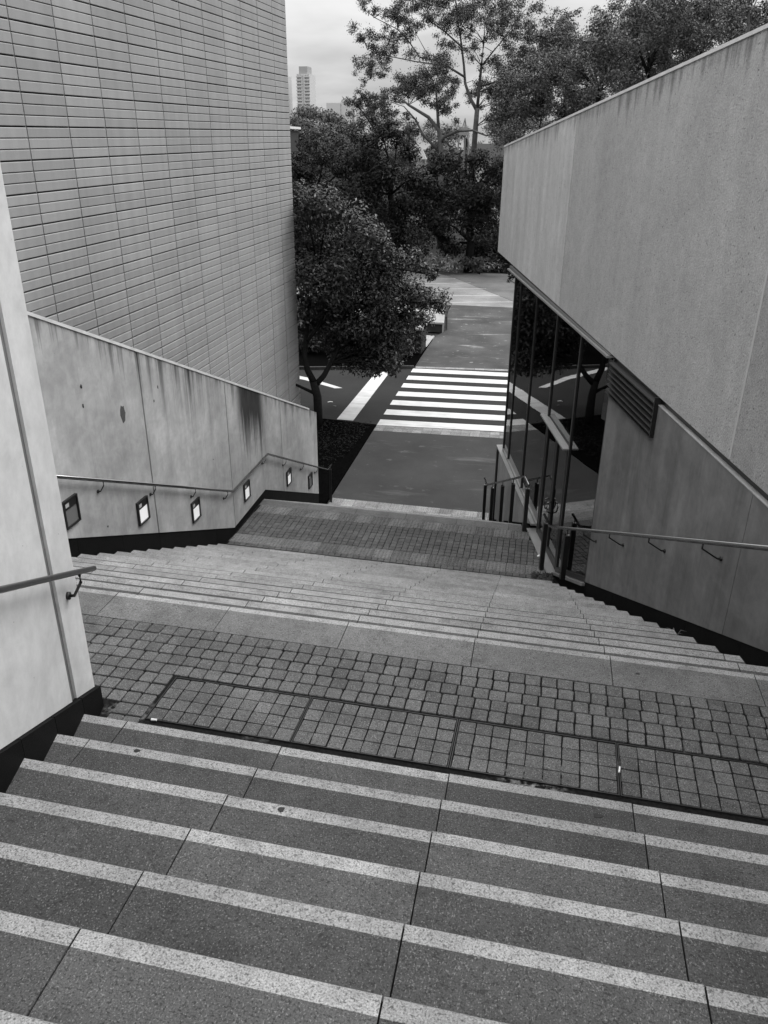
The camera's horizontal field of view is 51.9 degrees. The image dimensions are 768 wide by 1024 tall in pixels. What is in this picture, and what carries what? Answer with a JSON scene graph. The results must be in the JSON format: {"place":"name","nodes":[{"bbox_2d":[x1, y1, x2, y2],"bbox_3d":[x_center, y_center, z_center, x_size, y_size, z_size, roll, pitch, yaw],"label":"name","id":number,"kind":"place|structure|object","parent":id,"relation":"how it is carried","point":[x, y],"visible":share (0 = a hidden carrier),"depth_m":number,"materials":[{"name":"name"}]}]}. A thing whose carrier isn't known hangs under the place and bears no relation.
{"place":"outdoors","nodes":[
{"label":"outdoors","id":0,"kind":"place"},
{"bbox_2d":[299,369,507,431],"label":"road","id":1,"kind":"structure","parent":0,"point":[454,399],"depth_m":27.80,"materials":[{"name":"black asphalt"}]},
{"bbox_2d":[295,149,511,335],"bbox_3d":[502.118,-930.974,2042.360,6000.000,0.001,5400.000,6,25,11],"label":"ground","id":2,"kind":"structure","parent":0,"point":[434,250],"depth_m":66.95,"materials":[{"name":"black"}]},
{"bbox_2d":[0,0,300,404],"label":"tiled building","id":3,"kind":"structure","parent":2,"relation":"on","point":[145,156],"depth_m":15.15,"materials":[{"name":"grey tile"}]},
{"bbox_2d":[288,76,292,124],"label":"apartment tower","id":4,"kind":"structure","parent":2,"relation":"on","point":[290,93],"depth_m":568.83,"materials":[{"name":"grey concrete"}]},
{"bbox_2d":[290,126,300,187],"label":"house","id":5,"kind":"structure","parent":2,"relation":"on","point":[293,138],"depth_m":92.41,"materials":[{"name":"grey"}]},
{"bbox_2d":[296,66,316,138],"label":"apartment tower","id":6,"kind":"structure","parent":2,"relation":"on","point":[306,88],"depth_m":554.73,"materials":[{"name":"grey concrete"}]},
{"bbox_2d":[290,104,342,178],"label":"park tree","id":7,"kind":"object","parent":2,"relation":"on","point":[307,125],"visible":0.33,"depth_m":98.42,"materials":[{"name":"grey plant"}]},
{"bbox_2d":[291,132,381,269],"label":"fig tree","id":8,"kind":"object","parent":2,"relation":"on","point":[338,169],"visible":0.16,"depth_m":56.94,"materials":[{"name":"black plant"}]},
{"bbox_2d":[326,99,365,134],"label":"building","id":9,"kind":"structure","parent":2,"relation":"on","point":[339,108],"depth_m":555.08,"materials":[{"name":"grey concrete"}]},
{"bbox_2d":[317,418,375,503],"bbox_3d":[-2.876,-1.556,22.513,4.285,0.120,7.530,6,25,11],"label":"garden bed","id":10,"kind":"object","parent":2,"relation":"on","point":[340,466],"visible":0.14,"depth_m":22.82,"materials":[{"name":"black plant"}]},
{"bbox_2d":[292,179,451,425],"bbox_3d":[-2.242,-6.698,25.120,8.690,7.282,4.757,6,25,11],"label":"street tree","id":11,"kind":"object","parent":10,"relation":"on","point":[379,297],"visible":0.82,"depth_m":23.72,"materials":[{"name":"black plant"}]},
{"bbox_2d":[311,113,382,228],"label":"park tree","id":12,"kind":"object","parent":2,"relation":"on","point":[342,127],"visible":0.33,"depth_m":76.90,"materials":[{"name":"grey plant"}]},
{"bbox_2d":[299,365,413,369],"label":"kerb","id":13,"kind":"structure","parent":2,"relation":"on","point":[337,368],"depth_m":31.29,"materials":[{"name":"concrete"}]},
{"bbox_2d":[299,328,434,366],"bbox_3d":[-15.119,-8.352,36.952,34.420,0.120,7.670,6,25,11],"label":"planted bed","id":14,"kind":"object","parent":2,"relation":"on","point":[320,358],"visible":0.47,"depth_m":32.72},
{"bbox_2d":[298,332,323,353],"bbox_3d":[-3.777,-7.221,33.385,2.819,1.623,1.861,6,25,11],"label":"hedge shrub","id":15,"kind":"object","parent":14,"relation":"on","point":[312,345],"visible":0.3,"depth_m":33.30,"materials":[{"name":"black plant"}]},
{"bbox_2d":[317,333,330,356],"bbox_3d":[-1.591,-7.200,33.089,2.674,1.563,2.155,6,25,11],"label":"hedge shrub","id":16,"kind":"object","parent":14,"relation":"on","point":[322,345],"visible":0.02,"depth_m":32.76,"materials":[{"name":"black plant"}]},
{"bbox_2d":[394,327,431,359],"bbox_3d":[0.531,-7.130,33.093,2.983,1.818,2.059,6,25,11],"label":"hedge shrub","id":17,"kind":"object","parent":14,"relation":"on","point":[418,335],"visible":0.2,"depth_m":32.78,"materials":[{"name":"grey plant"}]},
{"bbox_2d":[415,323,426,353],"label":"brick pier","id":18,"kind":"structure","parent":14,"relation":"on","point":[422,344],"depth_m":33.56,"materials":[{"name":"brick"}]},
{"bbox_2d":[426,335,434,346],"bbox_3d":[1.897,-7.746,35.844,0.480,0.080,2.300,6,25,11],"label":"concrete strip","id":19,"kind":"object","parent":14,"relation":"on","point":[429,338],"visible":0.43,"depth_m":36.24,"materials":[{"name":"white concrete"}]},
{"bbox_2d":[339,87,423,185],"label":"park tree","id":20,"kind":"object","parent":2,"relation":"on","point":[371,117],"visible":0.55,"depth_m":71.44,"materials":[{"name":"grey plant"}]},
{"bbox_2d":[0,499,767,1023],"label":"staircase","id":21,"kind":"structure","parent":2,"relation":"on","point":[154,875],"depth_m":3.09,"materials":[{"name":"stone"}]},
{"bbox_2d":[0,164,103,792],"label":"wall","id":22,"kind":"structure","parent":21,"relation":"on","point":[49,690],"depth_m":3.81,"materials":[{"name":"concrete"}]},
{"bbox_2d":[0,566,96,599],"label":"handrail","id":23,"kind":"object","parent":22,"relation":"attached to","point":[29,583],"visible":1,"depth_m":3.84,"materials":[{"name":"metal"}]},
{"bbox_2d":[27,311,318,556],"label":"retaining wall","id":24,"kind":"structure","parent":21,"relation":"on","point":[114,410],"depth_m":10.35,"materials":[{"name":"concrete"}]},
{"bbox_2d":[61,493,81,529],"bbox_3d":[-3.375,-0.006,8.499,0.040,0.316,0.275,5,25,10],"label":"wall lamp","id":25,"kind":"object","parent":24,"relation":"attached to","point":[71,511],"visible":0.84,"depth_m":8.50,"materials":[{"name":"black paint"}]},
{"bbox_2d":[136,495,150,525],"bbox_3d":[-3.089,-0.018,10.104,0.040,0.316,0.275,5,25,10],"label":"wall lamp","id":26,"kind":"object","parent":24,"relation":"attached to","point":[143,511],"visible":1,"depth_m":10.10,"materials":[{"name":"black paint"}]},
{"bbox_2d":[56,453,331,501],"bbox_3d":[-2.663,-0.333,12.144,0.114,6.402,13.863,5,25,10],"label":"handrail","id":27,"kind":"object","parent":24,"relation":"attached to","point":[164,485],"visible":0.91,"depth_m":11.28,"materials":[{"name":"metal"}]},
{"bbox_2d":[190,497,201,522],"bbox_3d":[-2.800,-0.032,11.730,0.040,0.316,0.275,5,25,10],"label":"wall lamp","id":28,"kind":"object","parent":24,"relation":"attached to","point":[195,504],"visible":1,"depth_m":11.72,"materials":[{"name":"black paint"}]},
{"bbox_2d":[243,479,250,501],"bbox_3d":[-2.403,-0.375,13.803,0.040,0.316,0.275,5,25,10],"label":"wall lamp","id":29,"kind":"object","parent":24,"relation":"attached to","point":[246,490],"visible":1,"depth_m":13.80,"materials":[{"name":"black paint"}]},
{"bbox_2d":[286,467,291,486],"bbox_3d":[-1.951,-0.718,16.180,0.040,0.316,0.275,5,25,10],"label":"wall lamp","id":30,"kind":"object","parent":24,"relation":"attached to","point":[289,476],"visible":1,"depth_m":16.17,"materials":[{"name":"black paint"}]},
{"bbox_2d":[308,472,312,488],"bbox_3d":[-1.664,-0.711,17.804,0.040,0.316,0.275,5,25,10],"label":"wall lamp","id":31,"kind":"object","parent":24,"relation":"attached to","point":[310,479],"visible":1,"depth_m":17.79,"materials":[{"name":"grey metal"}]},
{"bbox_2d":[226,505,558,583],"bbox_3d":[0.184,0.664,13.173,5.744,0.313,1.954,6,25,11],"label":"landing","id":32,"kind":"object","parent":21,"relation":"on","point":[503,552],"visible":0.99,"depth_m":13.22,"materials":[{"name":"stone"}]},
{"bbox_2d":[82,614,767,825],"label":"landing","id":33,"kind":"object","parent":21,"relation":"on","point":[137,668],"visible":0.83,"depth_m":4.96,"materials":[{"name":"stone"}]},
{"bbox_2d":[145,677,311,742],"bbox_3d":[-0.942,1.198,4.818,0.912,0.011,0.418,6,25,11],"label":"access cover","id":34,"kind":"object","parent":33,"relation":"on","point":[246,711],"visible":1,"depth_m":4.80,"materials":[{"name":"grey stone"}]},
{"bbox_2d":[291,697,457,768],"bbox_3d":[-0.046,1.288,4.639,0.912,0.011,0.418,6,25,11],"label":"access cover","id":35,"kind":"object","parent":33,"relation":"on","point":[403,736],"visible":1,"depth_m":4.62,"materials":[{"name":"grey stone"}]},
{"bbox_2d":[449,719,619,796],"bbox_3d":[0.851,1.377,4.459,0.912,0.011,0.418,6,25,11],"label":"access cover","id":36,"kind":"object","parent":33,"relation":"on","point":[558,760],"visible":1,"depth_m":4.44,"materials":[{"name":"grey stone"}]},
{"bbox_2d":[617,743,767,820],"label":"access cover","id":37,"kind":"object","parent":33,"relation":"on","point":[713,784],"visible":1,"depth_m":4.28,"materials":[{"name":"grey stone"}]},
{"bbox_2d":[482,475,529,531],"bbox_3d":[2.341,-0.117,15.700,0.071,2.797,4.301,0,25,-2],"label":"handrail","id":38,"kind":"object","parent":21,"relation":"on","point":[526,505],"visible":0.96,"depth_m":14.82,"materials":[{"name":"metal"}]},
{"bbox_2d":[319,140,462,197],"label":"wood","id":39,"kind":"object","parent":2,"relation":"on","point":[447,148],"depth_m":144.55,"materials":[{"name":"black plant"}]},
{"bbox_2d":[340,116,449,260],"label":"fig tree","id":40,"kind":"object","parent":2,"relation":"on","point":[385,177],"visible":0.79,"depth_m":53.49,"materials":[{"name":"black plant"}]},
{"bbox_2d":[292,156,500,255],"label":"thicket","id":41,"kind":"object","parent":2,"relation":"on","point":[463,172],"visible":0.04,"depth_m":67.32,"materials":[{"name":"grey plant"}]},
{"bbox_2d":[415,149,426,223],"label":"marquee","id":42,"kind":"object","parent":2,"relation":"on","point":[422,154],"visible":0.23,"depth_m":73.74,"materials":[{"name":"white"}]},
{"bbox_2d":[362,45,491,246],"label":"gum tree","id":43,"kind":"object","parent":2,"relation":"on","point":[410,84],"visible":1,"depth_m":65.73,"materials":[{"name":"grey plant"}]},
{"bbox_2d":[428,287,453,301],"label":"shrub","id":44,"kind":"object","parent":2,"relation":"on","point":[448,296],"visible":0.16,"depth_m":42.72,"materials":[{"name":"grey plant"}]},
{"bbox_2d":[344,0,542,179],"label":"gum tree","id":45,"kind":"object","parent":2,"relation":"on","point":[457,16],"visible":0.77,"depth_m":70.47,"materials":[{"name":"grey plant"}]},
{"bbox_2d":[453,118,469,224],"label":"spire","id":46,"kind":"structure","parent":2,"relation":"on","point":[464,133],"depth_m":86.95,"materials":[{"name":"grey"}]},
{"bbox_2d":[396,114,551,219],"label":"park tree","id":47,"kind":"object","parent":2,"relation":"on","point":[448,130],"visible":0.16,"depth_m":92.13,"materials":[{"name":"grey plant"}]},
{"bbox_2d":[458,252,512,271],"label":"shrub","id":48,"kind":"object","parent":2,"relation":"on","point":[496,260],"visible":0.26,"depth_m":56.77,"materials":[{"name":"grey plant"}]},
{"bbox_2d":[474,144,503,230],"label":"shed","id":49,"kind":"structure","parent":2,"relation":"on","point":[484,146],"depth_m":80.69,"materials":[{"name":"white"}]},
{"bbox_2d":[481,259,501,271],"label":"shrub","id":50,"kind":"object","parent":2,"relation":"on","point":[489,265],"visible":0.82,"depth_m":56.54,"materials":[{"name":"grey plant"}]},
{"bbox_2d":[481,0,586,188],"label":"park tree","id":51,"kind":"object","parent":2,"relation":"on","point":[534,106],"visible":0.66,"depth_m":60.44,"materials":[{"name":"grey plant"}]},
{"bbox_2d":[488,29,633,139],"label":"park tree","id":52,"kind":"object","parent":2,"relation":"on","point":[563,111],"visible":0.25,"depth_m":65.89,"materials":[{"name":"grey plant"}]},
{"bbox_2d":[539,0,657,107],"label":"park tree","id":53,"kind":"object","parent":2,"relation":"on","point":[591,43],"visible":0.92,"depth_m":51.33,"materials":[{"name":"grey plant"}]},
{"bbox_2d":[492,23,767,666],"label":"concrete building","id":54,"kind":"structure","parent":2,"relation":"on","point":[633,240],"depth_m":8.08,"materials":[{"name":"grey concrete"}]},
{"bbox_2d":[537,426,556,539],"bbox_3d":[2.620,-0.417,12.783,0.131,1.990,0.640,0,25,-2],"label":"door","id":55,"kind":"structure","parent":54,"relation":"in","point":[550,448],"depth_m":12.79,"materials":[{"name":"black glass"}]},
{"bbox_2d":[546,442,567,568],"bbox_3d":[2.642,-0.142,12.188,0.131,1.990,0.650,0,25,-2],"label":"door","id":56,"kind":"structure","parent":54,"relation":"in","point":[560,463],"depth_m":12.23,"materials":[{"name":"glass"}]},
{"bbox_2d":[539,513,767,579],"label":"handrail","id":57,"kind":"object","parent":54,"relation":"attached to","point":[565,550],"visible":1,"depth_m":8.74,"materials":[{"name":"metal"}]},
{"bbox_2d":[588,6,674,93],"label":"park tree","id":58,"kind":"object","parent":2,"relation":"on","point":[637,65],"visible":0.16,"depth_m":62.41,"materials":[{"name":"grey plant"}]},
{"bbox_2d":[613,0,758,78],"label":"park tree","id":59,"kind":"object","parent":2,"relation":"on","point":[667,38],"visible":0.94,"depth_m":49.77,"materials":[{"name":"grey plant"}]},
{"bbox_2d":[643,0,764,75],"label":"park tree","id":60,"kind":"object","parent":2,"relation":"on","point":[730,2],"visible":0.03,"depth_m":61.64,"materials":[{"name":"grey plant"}]},
{"bbox_2d":[297,272,512,307],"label":"car park","id":61,"kind":"structure","parent":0,"point":[465,293],"depth_m":48.20,"materials":[{"name":"concrete"}]},
{"bbox_2d":[327,425,503,521],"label":"footpath","id":62,"kind":"structure","parent":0,"point":[435,471],"depth_m":21.44,"materials":[{"name":"concrete"}]},
{"bbox_2d":[414,305,512,370],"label":"path","id":63,"kind":"structure","parent":0,"point":[476,338],"depth_m":35.86,"materials":[{"name":"concrete"}]},
{"bbox_2d":[347,306,444,332],"bbox_3d":[0.824,-9.953,40.186,5.160,0.490,4.370,6,25,11],"label":"planter","id":64,"kind":"object","parent":63,"relation":"on","point":[439,324],"visible":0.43,"depth_m":37.98,"materials":[{"name":"concrete"}]},
{"bbox_2d":[440,272,514,300],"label":"verge","id":65,"kind":"structure","parent":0,"point":[496,284],"depth_m":52.34,"materials":[{"name":"grey concrete"}]},
{"bbox_2d":[424,252,458,273],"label":"grass clump","id":66,"kind":"object","parent":65,"relation":"on","point":[430,258],"visible":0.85,"depth_m":54.72,"materials":[{"name":"grey plant"}]},
{"bbox_2d":[407,148,510,273],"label":"fig tree","id":67,"kind":"object","parent":65,"relation":"on","point":[469,200],"visible":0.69,"depth_m":53.27,"materials":[{"name":"black plant"}]},
{"bbox_2d":[453,253,486,273],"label":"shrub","id":68,"kind":"object","parent":65,"relation":"on","point":[476,262],"visible":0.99,"depth_m":54.92,"materials":[{"name":"plant"}]},
{"bbox_2d":[723,0,767,42],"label":"park tree","id":69,"kind":"object","parent":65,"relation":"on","point":[756,10],"visible":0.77,"depth_m":44.75,"materials":[{"name":"grey plant"}]},
{"bbox_2d":[477,263,514,283],"bbox_3d":[6.250,-8.753,30.763,5.262,6.391,2.285,6,25,11],"label":"shrub","id":70,"kind":"object","parent":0,"point":[512,276],"visible":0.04,"depth_m":30.55,"materials":[{"name":"grey plant"}]},
{"bbox_2d":[285,0,767,149],"label":"sky","id":71,"kind":"structure","parent":0,"point":[317,37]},
{"bbox_2d":[531,571,552,581],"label":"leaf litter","id":72,"kind":"object","parent":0,"point":[539,577],"visible":0.86,"depth_m":12.09,"materials":[{"name":"grey plant"}]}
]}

